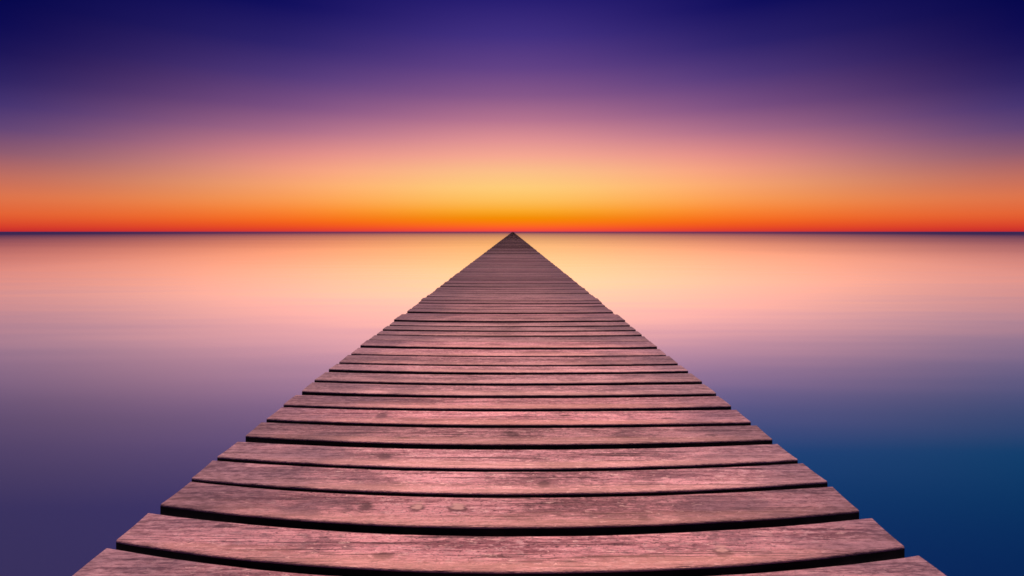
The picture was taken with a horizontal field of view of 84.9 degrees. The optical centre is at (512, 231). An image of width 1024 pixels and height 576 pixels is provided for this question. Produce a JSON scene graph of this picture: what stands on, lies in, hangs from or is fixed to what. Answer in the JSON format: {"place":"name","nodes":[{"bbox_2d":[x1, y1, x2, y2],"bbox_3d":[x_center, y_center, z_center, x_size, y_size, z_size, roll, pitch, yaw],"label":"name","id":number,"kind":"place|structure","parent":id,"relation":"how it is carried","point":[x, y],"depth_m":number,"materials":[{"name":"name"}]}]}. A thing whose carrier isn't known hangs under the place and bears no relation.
{"place":"outdoors","nodes":[
{"label":"outdoors","id":0,"kind":"place"},
{"bbox_2d":[0,232,1023,575],"bbox_3d":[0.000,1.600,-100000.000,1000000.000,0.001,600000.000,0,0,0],"label":"water","id":1,"kind":"structure","parent":0,"point":[876,376],"depth_m":7.77,"materials":[{"name":"blue liquid"}]},
{"bbox_2d":[73,232,945,575],"bbox_3d":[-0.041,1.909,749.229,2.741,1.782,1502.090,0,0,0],"label":"pier","id":2,"kind":"structure","parent":1,"relation":"in","point":[513,404],"depth_m":2.43,"materials":[{"name":"brown wood"}]},
{"bbox_2d":[0,0,1023,231],"label":"sky","id":3,"kind":"structure","parent":0,"point":[116,115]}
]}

